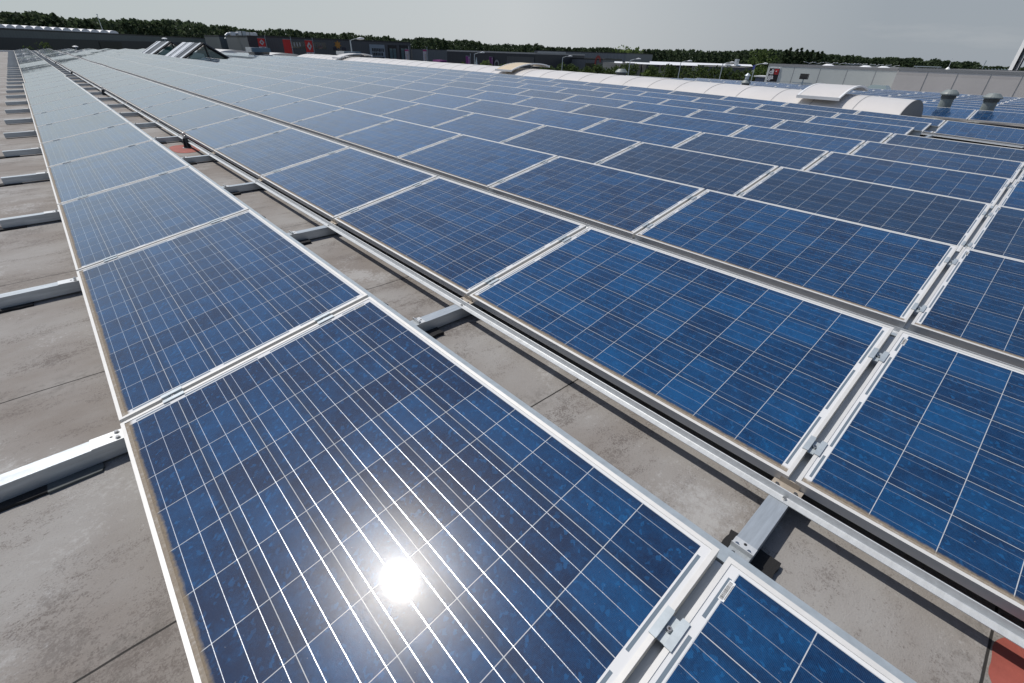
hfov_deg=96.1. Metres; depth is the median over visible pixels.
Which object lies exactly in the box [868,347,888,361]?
panel clamp
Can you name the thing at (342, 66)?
solar panel
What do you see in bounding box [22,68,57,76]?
solar panel
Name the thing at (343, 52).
rooflight
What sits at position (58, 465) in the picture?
cross beam
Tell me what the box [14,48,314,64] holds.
solar panels
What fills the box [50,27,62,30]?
rooflight dome
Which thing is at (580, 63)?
entrance wing
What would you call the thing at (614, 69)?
tree
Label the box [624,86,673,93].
solar panel
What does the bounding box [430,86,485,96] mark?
solar panel
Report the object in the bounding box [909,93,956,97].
solar panel
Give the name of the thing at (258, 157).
solar panel
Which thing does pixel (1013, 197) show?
solar panel
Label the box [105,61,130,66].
solar panel
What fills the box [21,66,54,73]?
solar panel
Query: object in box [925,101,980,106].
solar panel
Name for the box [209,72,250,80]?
solar panel
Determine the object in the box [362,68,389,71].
solar panel
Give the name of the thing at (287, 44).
banner
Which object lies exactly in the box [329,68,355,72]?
solar panel
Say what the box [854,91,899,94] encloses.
solar panel
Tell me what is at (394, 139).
solar panel
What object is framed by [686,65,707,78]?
tree
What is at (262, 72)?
solar panel
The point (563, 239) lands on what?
panel clamp
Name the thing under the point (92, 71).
solar panel
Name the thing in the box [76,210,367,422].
solar panel
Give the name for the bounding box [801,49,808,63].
pine tree
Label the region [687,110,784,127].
solar panel
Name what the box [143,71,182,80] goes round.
solar panel
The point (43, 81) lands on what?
solar panel
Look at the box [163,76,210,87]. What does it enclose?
solar panel
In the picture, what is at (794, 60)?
pine tree
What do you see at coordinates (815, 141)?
solar panel
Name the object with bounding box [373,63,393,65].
solar panel
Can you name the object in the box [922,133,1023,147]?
mounting rail
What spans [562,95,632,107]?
solar panel
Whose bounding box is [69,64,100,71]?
solar panel
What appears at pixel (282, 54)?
barrel rooflight
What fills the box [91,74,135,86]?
solar panel
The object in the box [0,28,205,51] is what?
dark hall
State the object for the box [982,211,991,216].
panel clamp
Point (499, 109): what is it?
solar panel
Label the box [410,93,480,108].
solar panel
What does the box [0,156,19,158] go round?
rubber pad
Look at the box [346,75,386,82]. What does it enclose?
solar panel
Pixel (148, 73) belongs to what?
solar panel
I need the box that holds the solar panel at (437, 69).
[423,67,448,70]
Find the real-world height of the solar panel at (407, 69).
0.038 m
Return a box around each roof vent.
[615,69,627,75]
[741,73,750,84]
[933,89,959,118]
[971,93,1002,122]
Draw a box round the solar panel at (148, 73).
[134,68,172,77]
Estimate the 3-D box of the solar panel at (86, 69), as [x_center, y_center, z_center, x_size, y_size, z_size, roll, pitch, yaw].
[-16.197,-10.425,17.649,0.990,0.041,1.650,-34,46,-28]
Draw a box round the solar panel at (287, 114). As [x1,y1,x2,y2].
[256,100,342,125]
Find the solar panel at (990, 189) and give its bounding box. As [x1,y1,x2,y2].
[805,151,1011,205]
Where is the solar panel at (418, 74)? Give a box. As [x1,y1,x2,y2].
[402,72,434,76]
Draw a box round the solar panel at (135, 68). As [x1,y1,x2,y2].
[121,65,154,72]
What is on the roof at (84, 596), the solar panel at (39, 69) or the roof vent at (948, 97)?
the roof vent at (948, 97)
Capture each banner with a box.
[257,35,266,47]
[282,38,293,53]
[304,40,314,53]
[405,49,409,59]
[423,49,427,60]
[466,53,470,63]
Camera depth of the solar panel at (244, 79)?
14.25 m
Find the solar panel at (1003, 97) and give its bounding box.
[969,95,1017,98]
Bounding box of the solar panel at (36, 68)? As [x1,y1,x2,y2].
[20,65,51,71]
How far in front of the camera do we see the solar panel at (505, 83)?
14.77 m
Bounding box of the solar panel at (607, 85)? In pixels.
[585,82,629,88]
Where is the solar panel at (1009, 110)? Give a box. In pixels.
[994,108,1023,112]
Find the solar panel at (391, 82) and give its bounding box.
[369,79,412,86]
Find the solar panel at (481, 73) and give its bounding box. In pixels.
[466,71,496,75]
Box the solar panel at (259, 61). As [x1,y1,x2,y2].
[252,60,267,62]
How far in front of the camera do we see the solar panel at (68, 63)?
21.75 m
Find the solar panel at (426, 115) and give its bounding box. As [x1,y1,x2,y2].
[380,103,473,126]
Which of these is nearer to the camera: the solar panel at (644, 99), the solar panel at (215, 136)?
the solar panel at (215, 136)
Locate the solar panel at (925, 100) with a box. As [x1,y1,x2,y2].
[880,96,933,101]
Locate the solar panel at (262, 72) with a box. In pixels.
[245,69,278,75]
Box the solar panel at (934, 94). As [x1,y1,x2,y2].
[916,92,962,96]
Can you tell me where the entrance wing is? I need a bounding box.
[571,55,621,72]
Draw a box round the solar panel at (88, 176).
[47,140,188,204]
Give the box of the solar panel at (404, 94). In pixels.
[375,88,435,100]
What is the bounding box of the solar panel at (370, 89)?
[344,83,397,94]
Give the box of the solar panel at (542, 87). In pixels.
[517,84,566,91]
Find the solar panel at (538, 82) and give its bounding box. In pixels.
[518,79,559,85]
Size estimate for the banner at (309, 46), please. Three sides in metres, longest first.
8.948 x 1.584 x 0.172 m
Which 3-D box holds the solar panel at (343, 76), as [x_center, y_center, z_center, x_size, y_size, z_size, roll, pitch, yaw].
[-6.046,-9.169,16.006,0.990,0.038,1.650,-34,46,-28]
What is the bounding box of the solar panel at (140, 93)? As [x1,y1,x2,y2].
[115,85,174,102]
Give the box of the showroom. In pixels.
[284,37,411,59]
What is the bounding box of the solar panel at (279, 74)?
[261,71,296,78]
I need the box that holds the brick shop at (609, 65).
[602,62,638,75]
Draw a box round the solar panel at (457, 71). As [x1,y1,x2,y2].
[445,69,471,72]
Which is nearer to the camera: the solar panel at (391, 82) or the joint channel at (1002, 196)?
the joint channel at (1002, 196)
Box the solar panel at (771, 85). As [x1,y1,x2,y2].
[755,83,788,86]
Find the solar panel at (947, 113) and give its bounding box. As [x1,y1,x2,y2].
[922,106,975,120]
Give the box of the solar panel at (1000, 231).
[967,205,1023,259]
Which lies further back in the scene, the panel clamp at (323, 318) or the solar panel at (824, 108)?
the solar panel at (824, 108)
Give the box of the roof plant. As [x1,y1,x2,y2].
[225,31,257,38]
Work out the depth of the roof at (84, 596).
1.51 m
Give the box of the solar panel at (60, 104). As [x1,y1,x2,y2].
[29,94,98,114]
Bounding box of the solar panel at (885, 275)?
[635,189,958,327]
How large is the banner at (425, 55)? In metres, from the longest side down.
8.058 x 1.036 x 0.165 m
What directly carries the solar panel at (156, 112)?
on the bearer rail
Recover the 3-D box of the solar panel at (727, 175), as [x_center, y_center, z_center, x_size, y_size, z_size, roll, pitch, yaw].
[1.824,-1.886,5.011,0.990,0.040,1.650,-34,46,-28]
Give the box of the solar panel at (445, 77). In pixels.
[427,74,460,79]
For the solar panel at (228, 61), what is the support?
on the bearer rail
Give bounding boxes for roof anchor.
[181,132,192,148]
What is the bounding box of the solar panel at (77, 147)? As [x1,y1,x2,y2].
[40,123,152,166]
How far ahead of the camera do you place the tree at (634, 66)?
73.76 m
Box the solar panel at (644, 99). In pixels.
[603,93,668,103]
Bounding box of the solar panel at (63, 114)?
[32,101,110,126]
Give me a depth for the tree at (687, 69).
72.23 m
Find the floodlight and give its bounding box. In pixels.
[792,74,811,84]
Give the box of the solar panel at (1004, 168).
[851,141,1023,181]
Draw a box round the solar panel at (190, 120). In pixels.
[158,104,248,133]
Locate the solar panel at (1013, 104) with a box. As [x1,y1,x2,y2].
[1002,102,1023,105]
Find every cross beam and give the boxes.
[0,135,935,502]
[0,181,271,227]
[0,224,347,308]
[1,154,223,183]
[2,127,301,156]
[3,122,165,137]
[4,112,146,123]
[5,92,110,98]
[5,97,120,104]
[5,99,209,113]
[6,79,147,84]
[6,83,94,87]
[6,87,99,92]
[7,64,59,65]
[7,65,101,67]
[7,70,69,72]
[7,72,75,75]
[7,74,78,77]
[7,77,83,80]
[728,495,789,562]
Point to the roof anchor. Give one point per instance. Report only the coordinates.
(186, 144)
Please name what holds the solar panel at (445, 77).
on the cross beam at (26, 101)
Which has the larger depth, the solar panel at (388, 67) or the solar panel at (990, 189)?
the solar panel at (388, 67)
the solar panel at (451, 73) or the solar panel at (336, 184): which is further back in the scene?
the solar panel at (451, 73)
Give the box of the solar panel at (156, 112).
[141,96,217,119]
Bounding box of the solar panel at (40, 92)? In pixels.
[25,83,80,97]
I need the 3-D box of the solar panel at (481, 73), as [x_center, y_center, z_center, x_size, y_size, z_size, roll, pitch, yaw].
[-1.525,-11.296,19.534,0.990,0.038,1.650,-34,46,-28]
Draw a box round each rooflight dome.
[2,24,15,28]
[12,25,24,28]
[21,25,33,28]
[31,26,43,29]
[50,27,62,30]
[87,29,99,32]
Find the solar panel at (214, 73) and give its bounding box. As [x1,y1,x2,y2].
[197,70,232,77]
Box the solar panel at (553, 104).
[515,97,589,111]
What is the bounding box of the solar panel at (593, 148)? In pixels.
[502,125,640,163]
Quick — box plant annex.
[204,35,228,49]
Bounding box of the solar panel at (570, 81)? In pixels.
[549,79,589,84]
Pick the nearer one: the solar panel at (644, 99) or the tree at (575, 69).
the solar panel at (644, 99)
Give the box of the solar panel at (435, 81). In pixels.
[413,78,454,84]
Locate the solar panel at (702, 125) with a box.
[641,113,748,135]
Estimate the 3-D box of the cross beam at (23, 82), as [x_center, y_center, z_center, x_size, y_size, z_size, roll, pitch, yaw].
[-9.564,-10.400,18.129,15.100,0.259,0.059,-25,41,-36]
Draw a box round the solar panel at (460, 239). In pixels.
[334,176,585,296]
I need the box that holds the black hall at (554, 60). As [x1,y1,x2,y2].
[447,50,584,69]
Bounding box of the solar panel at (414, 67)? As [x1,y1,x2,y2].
[405,66,429,68]
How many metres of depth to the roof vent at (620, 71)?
19.85 m
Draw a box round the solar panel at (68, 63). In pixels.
[61,60,85,65]
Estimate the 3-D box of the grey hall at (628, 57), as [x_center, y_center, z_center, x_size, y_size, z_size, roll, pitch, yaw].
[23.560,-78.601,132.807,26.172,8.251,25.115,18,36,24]
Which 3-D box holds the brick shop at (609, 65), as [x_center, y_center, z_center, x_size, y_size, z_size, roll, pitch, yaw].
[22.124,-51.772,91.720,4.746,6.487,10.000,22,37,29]
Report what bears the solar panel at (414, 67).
on the bearer rail
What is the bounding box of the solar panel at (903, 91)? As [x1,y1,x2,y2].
[883,89,922,92]
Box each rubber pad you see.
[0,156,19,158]
[0,183,21,186]
[0,225,26,231]
[0,302,33,313]
[0,484,48,512]
[231,191,240,195]
[298,239,311,244]
[425,327,443,338]
[721,530,780,578]
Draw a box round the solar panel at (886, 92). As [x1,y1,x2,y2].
[864,91,908,93]
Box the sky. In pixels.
[0,0,1023,67]
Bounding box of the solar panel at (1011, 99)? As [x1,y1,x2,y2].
[963,95,1014,100]
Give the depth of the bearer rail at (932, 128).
9.25 m
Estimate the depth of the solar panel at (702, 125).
7.83 m
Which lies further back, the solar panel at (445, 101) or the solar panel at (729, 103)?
the solar panel at (729, 103)
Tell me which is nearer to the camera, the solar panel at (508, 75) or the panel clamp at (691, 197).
the panel clamp at (691, 197)
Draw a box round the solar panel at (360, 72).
[346,70,376,75]
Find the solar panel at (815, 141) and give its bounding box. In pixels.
[732,125,864,153]
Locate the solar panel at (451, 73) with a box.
[437,71,465,75]
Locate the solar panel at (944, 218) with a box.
[739,166,991,251]
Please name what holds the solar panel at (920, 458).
on the cross beam
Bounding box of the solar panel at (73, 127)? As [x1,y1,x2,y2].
[35,110,128,143]
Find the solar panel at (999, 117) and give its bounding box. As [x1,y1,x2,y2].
[967,110,1023,125]
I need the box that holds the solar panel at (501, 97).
[467,91,532,103]
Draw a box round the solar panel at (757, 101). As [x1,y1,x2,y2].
[721,96,787,105]
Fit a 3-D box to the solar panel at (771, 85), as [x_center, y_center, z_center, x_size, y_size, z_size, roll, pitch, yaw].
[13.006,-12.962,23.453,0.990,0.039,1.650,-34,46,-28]
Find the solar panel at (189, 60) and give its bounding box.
[177,59,195,62]
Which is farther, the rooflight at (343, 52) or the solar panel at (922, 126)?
the rooflight at (343, 52)
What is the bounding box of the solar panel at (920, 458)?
[795,330,1023,620]
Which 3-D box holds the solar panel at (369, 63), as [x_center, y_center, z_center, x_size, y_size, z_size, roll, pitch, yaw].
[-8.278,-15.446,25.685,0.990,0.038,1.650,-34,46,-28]
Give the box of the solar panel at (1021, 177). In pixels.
[1017,170,1023,179]
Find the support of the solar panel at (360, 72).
on the cross beam at (21, 91)
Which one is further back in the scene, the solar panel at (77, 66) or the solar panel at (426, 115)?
the solar panel at (77, 66)
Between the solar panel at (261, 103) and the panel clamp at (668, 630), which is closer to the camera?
the panel clamp at (668, 630)
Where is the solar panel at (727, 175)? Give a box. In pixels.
[598,142,778,195]
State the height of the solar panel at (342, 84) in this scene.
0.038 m
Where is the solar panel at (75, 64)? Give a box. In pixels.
[63,61,91,67]
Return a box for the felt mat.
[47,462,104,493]
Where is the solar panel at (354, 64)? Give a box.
[347,63,366,66]
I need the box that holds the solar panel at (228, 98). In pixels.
[208,87,274,105]
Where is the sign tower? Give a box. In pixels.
[1008,40,1023,69]
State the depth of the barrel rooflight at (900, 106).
14.68 m
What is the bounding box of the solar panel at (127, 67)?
[115,64,144,70]
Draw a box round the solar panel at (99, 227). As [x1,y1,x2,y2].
[57,166,248,270]
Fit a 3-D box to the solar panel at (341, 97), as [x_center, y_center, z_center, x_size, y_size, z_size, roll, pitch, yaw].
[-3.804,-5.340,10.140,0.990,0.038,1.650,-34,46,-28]
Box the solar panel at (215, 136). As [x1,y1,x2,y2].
[182,114,290,151]
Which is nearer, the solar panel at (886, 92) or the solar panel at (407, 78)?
the solar panel at (407, 78)
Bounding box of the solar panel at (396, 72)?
[381,70,409,74]
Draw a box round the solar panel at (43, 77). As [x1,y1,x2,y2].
[24,73,66,82]
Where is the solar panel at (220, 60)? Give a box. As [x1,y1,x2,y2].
[210,59,227,62]
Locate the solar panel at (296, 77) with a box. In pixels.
[277,74,316,81]
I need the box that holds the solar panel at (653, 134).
[581,118,701,146]
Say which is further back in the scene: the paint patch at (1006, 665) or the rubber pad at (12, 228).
the rubber pad at (12, 228)
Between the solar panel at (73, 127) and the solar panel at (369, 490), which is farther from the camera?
the solar panel at (73, 127)
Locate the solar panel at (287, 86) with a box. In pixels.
[257,81,311,92]
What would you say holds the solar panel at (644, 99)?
on the cross beam at (35, 177)
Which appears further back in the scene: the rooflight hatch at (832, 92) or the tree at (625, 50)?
the tree at (625, 50)
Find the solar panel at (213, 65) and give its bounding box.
[202,63,224,67]
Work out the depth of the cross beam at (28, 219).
3.62 m
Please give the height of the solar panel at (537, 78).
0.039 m
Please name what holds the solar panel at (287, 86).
on the bearer rail
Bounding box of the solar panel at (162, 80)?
[152,73,196,83]
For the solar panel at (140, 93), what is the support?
on the bearer rail
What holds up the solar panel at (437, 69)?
on the bearer rail
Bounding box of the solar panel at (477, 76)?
[460,74,495,78]
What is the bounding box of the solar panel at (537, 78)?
[518,76,553,80]
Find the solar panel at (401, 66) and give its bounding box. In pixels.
[390,64,408,67]
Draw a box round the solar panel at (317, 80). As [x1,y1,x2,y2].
[296,76,340,85]
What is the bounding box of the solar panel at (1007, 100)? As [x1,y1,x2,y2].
[957,96,1010,102]
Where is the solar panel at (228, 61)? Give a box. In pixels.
[218,60,237,63]
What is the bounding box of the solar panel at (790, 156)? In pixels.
[674,132,828,170]
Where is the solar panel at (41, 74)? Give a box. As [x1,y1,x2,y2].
[23,70,61,79]
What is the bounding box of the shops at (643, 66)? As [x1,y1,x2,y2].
[614,61,752,79]
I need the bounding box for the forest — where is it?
[0,10,1023,70]
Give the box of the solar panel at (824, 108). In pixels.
[784,103,859,113]
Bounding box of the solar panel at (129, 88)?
[106,81,159,95]
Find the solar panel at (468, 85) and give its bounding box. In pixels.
[444,81,489,88]
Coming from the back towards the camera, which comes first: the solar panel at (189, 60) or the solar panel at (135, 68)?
the solar panel at (189, 60)
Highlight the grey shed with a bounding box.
[411,49,446,61]
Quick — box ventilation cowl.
[245,47,270,54]
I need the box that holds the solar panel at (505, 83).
[482,80,526,87]
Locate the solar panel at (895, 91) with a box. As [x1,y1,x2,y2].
[874,90,916,93]
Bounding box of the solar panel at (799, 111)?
[757,104,838,117]
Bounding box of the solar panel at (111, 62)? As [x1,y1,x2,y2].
[100,59,126,65]
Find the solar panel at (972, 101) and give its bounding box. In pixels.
[954,99,1001,103]
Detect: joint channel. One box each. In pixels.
[625,560,721,682]
[789,336,894,481]
[903,252,958,329]
[966,209,992,243]
[993,183,1012,207]
[1012,166,1023,182]
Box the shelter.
[754,75,765,81]
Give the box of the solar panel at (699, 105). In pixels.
[660,99,734,111]
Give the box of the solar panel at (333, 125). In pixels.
[290,108,393,139]
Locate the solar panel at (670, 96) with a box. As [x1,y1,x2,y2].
[638,92,700,100]
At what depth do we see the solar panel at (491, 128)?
7.02 m
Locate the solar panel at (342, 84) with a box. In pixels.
[317,80,366,89]
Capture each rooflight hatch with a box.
[332,53,371,58]
[495,62,549,71]
[796,83,868,100]
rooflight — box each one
[141,41,192,57]
[165,42,228,59]
[216,49,247,52]
[269,52,298,56]
[297,54,922,116]
[336,51,360,56]
[868,85,890,89]
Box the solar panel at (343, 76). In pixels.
[325,73,361,79]
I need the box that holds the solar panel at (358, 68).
[345,66,368,69]
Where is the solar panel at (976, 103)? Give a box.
[934,100,981,104]
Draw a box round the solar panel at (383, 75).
[365,72,399,77]
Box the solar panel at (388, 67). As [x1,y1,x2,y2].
[378,66,400,69]
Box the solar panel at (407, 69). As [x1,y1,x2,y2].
[395,68,421,71]
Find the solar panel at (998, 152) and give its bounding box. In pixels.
[884,133,1023,161]
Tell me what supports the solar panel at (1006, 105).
on the roof at (84, 596)
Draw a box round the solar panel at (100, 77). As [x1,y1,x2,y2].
[86,72,125,82]
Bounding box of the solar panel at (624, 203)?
[488,156,704,237]
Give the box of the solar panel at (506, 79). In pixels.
[489,76,525,81]
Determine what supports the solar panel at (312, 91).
on the bearer rail
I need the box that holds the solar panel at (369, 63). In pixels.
[357,62,376,64]
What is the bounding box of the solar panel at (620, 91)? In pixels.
[593,87,645,94]
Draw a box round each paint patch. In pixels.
[169,145,198,152]
[988,637,1023,682]
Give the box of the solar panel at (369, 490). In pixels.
[120,297,719,682]
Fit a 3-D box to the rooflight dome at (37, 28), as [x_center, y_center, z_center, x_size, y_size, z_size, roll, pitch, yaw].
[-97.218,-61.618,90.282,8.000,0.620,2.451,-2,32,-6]
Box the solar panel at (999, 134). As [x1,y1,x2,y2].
[933,120,1023,145]
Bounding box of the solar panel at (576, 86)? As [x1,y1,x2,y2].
[554,83,599,89]
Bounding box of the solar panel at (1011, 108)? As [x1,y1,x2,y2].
[995,106,1023,109]
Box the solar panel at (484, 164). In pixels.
[397,134,557,190]
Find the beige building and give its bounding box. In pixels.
[891,68,1023,98]
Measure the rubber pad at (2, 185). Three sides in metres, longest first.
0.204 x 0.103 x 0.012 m
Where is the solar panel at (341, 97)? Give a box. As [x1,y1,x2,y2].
[306,90,375,106]
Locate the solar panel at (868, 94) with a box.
[847,92,889,95]
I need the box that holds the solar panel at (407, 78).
[387,75,426,81]
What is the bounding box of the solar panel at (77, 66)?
[66,63,94,69]
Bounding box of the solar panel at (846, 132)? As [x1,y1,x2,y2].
[774,120,892,142]
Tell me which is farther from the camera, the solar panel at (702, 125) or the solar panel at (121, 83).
the solar panel at (121, 83)
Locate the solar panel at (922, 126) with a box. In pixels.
[833,113,931,133]
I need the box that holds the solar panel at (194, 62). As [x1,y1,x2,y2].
[183,60,205,64]
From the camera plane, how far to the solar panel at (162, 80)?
14.35 m
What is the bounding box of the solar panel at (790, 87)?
[776,86,804,88]
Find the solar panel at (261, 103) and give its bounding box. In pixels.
[229,93,305,114]
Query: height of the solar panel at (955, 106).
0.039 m
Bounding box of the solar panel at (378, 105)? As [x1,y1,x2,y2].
[339,96,419,115]
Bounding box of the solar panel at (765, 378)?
[469,226,893,478]
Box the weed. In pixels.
[22,42,51,49]
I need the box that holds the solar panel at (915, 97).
[890,95,940,100]
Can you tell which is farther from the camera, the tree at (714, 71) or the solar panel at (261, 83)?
the tree at (714, 71)
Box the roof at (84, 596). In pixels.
[0,52,1023,682]
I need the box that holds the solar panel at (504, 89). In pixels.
[476,85,529,93]
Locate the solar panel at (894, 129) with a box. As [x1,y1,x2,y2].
[807,116,914,134]
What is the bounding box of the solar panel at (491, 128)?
[433,113,544,142]
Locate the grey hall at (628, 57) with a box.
[534,50,652,62]
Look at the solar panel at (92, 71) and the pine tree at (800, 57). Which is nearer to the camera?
the solar panel at (92, 71)
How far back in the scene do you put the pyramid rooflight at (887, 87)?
26.10 m
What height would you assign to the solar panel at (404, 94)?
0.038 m
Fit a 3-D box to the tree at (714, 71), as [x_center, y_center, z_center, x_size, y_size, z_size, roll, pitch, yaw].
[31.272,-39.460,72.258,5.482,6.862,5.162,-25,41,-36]
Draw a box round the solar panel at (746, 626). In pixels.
[639,557,903,682]
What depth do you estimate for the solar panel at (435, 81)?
14.90 m
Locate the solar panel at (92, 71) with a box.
[76,67,110,75]
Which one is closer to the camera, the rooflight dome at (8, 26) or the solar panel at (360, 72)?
the solar panel at (360, 72)
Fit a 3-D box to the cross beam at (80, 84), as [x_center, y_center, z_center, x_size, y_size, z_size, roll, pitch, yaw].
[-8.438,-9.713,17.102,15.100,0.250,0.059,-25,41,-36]
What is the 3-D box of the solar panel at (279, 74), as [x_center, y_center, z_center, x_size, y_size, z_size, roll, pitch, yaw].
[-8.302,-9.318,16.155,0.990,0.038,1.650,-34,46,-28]
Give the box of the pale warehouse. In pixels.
[764,64,915,87]
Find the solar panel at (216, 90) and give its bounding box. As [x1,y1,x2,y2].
[190,83,249,98]
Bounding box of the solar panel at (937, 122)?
[855,111,945,133]
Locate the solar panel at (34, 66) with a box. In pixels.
[20,63,49,69]
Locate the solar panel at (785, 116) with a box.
[726,107,814,121]
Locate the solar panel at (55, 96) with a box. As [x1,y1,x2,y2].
[27,88,88,105]
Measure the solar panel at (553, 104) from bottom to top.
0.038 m
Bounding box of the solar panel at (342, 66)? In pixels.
[332,65,353,68]
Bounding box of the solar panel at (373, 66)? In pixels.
[360,65,381,67]
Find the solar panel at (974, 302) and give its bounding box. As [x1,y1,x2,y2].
[908,247,1023,367]
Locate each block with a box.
[226,35,267,50]
[265,36,284,52]
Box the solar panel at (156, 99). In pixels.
[126,90,193,110]
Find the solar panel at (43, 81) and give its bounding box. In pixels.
[22,76,67,86]
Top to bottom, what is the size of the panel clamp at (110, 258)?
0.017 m
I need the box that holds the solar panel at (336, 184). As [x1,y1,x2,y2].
[260,147,436,220]
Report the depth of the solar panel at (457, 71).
20.69 m
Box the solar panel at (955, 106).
[923,103,979,116]
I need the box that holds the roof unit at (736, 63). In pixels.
[725,59,739,66]
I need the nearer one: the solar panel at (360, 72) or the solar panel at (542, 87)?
the solar panel at (542, 87)
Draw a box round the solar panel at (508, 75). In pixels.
[491,73,523,77]
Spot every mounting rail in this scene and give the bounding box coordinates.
[37,52,1023,648]
[58,51,1023,370]
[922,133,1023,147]
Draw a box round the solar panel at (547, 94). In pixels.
[515,89,575,99]
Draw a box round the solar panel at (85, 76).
[80,69,119,78]
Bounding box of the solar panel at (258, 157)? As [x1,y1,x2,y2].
[214,128,348,178]
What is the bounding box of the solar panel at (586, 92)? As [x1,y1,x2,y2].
[558,88,613,97]
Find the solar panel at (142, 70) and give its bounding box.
[127,67,162,74]
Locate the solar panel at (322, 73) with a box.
[305,71,337,76]
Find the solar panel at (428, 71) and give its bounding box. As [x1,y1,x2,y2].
[414,69,443,73]
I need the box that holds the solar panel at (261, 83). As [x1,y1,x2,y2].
[238,78,286,88]
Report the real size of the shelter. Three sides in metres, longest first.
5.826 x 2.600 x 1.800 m
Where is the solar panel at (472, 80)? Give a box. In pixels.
[454,77,491,83]
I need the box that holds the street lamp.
[350,37,363,50]
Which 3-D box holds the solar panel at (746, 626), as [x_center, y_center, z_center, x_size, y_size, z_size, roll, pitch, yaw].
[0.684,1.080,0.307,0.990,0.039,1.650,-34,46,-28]
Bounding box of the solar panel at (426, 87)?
[398,82,446,91]
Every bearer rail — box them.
[67,77,916,682]
[226,55,921,135]
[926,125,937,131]
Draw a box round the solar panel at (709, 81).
[695,80,724,81]
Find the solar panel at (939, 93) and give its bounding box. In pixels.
[923,92,968,95]
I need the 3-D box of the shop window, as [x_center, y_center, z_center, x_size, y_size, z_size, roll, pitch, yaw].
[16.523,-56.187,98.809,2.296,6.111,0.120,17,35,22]
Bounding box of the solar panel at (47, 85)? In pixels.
[24,79,73,91]
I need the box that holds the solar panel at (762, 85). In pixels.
[749,84,775,86]
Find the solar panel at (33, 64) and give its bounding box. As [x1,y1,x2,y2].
[19,62,46,67]
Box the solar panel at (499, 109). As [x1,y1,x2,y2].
[455,100,536,118]
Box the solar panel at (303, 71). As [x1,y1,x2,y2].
[290,69,320,73]
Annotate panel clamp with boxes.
[103,255,117,261]
[160,386,183,403]
[209,218,221,223]
[314,312,333,323]
[484,276,499,284]
[558,235,571,241]
[643,223,653,227]
[648,605,690,651]
[686,195,696,199]
[802,435,827,456]
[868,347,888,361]
[911,302,926,312]
[944,257,957,264]
[961,241,972,247]
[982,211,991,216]
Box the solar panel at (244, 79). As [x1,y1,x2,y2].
[224,75,267,83]
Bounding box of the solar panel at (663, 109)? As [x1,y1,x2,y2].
[619,101,700,116]
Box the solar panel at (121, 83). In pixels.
[98,77,147,90]
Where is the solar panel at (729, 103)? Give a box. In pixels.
[692,97,763,108]
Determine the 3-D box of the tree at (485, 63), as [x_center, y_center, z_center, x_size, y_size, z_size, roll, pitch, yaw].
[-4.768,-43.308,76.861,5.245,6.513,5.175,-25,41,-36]
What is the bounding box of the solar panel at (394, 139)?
[335,119,461,160]
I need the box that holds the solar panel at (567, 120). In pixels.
[510,108,608,130]
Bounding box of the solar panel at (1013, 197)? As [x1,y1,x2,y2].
[998,179,1023,208]
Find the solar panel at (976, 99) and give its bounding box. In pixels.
[956,98,1006,102]
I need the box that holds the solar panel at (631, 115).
[570,104,659,122]
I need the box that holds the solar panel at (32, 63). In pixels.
[19,60,45,65]
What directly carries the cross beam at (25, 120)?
on the roof at (84, 596)
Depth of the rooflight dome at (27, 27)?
88.41 m
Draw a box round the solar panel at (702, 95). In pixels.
[669,91,726,98]
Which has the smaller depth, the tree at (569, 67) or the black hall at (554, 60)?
the tree at (569, 67)
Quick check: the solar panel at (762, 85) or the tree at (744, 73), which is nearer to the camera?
the solar panel at (762, 85)
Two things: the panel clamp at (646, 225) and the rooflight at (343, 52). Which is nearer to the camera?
the panel clamp at (646, 225)
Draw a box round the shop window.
[585,63,594,72]
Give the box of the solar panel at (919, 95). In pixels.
[900,94,939,97]
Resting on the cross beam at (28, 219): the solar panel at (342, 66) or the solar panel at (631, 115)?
the solar panel at (631, 115)
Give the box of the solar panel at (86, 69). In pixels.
[73,66,104,72]
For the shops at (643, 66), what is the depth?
89.59 m
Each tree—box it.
[475,60,492,65]
[555,62,571,71]
[564,64,574,71]
[571,65,582,71]
[578,66,590,72]
[585,64,600,73]
[595,64,606,73]
[607,64,620,74]
[612,45,642,52]
[613,63,636,75]
[624,63,639,75]
[639,68,654,76]
[642,65,666,77]
[657,64,683,77]
[662,66,677,77]
[673,65,694,78]
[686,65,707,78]
[688,66,713,78]
[702,65,724,78]
[711,66,739,79]
[722,70,744,80]
[736,68,754,80]
[740,49,779,69]
[748,67,763,80]
[756,66,767,75]
[778,49,788,63]
[784,47,793,63]
[789,49,798,63]
[794,47,803,63]
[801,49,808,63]
[807,50,813,63]
[810,51,819,64]
[817,51,824,64]
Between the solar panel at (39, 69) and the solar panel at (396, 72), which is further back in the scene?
the solar panel at (396, 72)
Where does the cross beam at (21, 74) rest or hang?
on the roof at (84, 596)
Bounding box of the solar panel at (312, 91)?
[279,85,340,98]
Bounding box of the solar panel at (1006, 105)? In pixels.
[996,104,1023,107]
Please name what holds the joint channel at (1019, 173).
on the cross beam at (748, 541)
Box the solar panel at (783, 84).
[767,83,799,85]
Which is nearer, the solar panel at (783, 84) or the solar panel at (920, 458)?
the solar panel at (920, 458)
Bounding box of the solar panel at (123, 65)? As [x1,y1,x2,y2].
[110,62,139,68]
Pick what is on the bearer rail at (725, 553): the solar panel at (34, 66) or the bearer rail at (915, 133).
the solar panel at (34, 66)
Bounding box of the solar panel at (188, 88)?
[175,79,228,92]
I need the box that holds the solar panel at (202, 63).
[191,61,215,65]
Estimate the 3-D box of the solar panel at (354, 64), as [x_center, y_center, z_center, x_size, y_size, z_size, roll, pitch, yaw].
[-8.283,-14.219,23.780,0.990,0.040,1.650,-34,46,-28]
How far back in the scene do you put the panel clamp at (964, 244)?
3.31 m

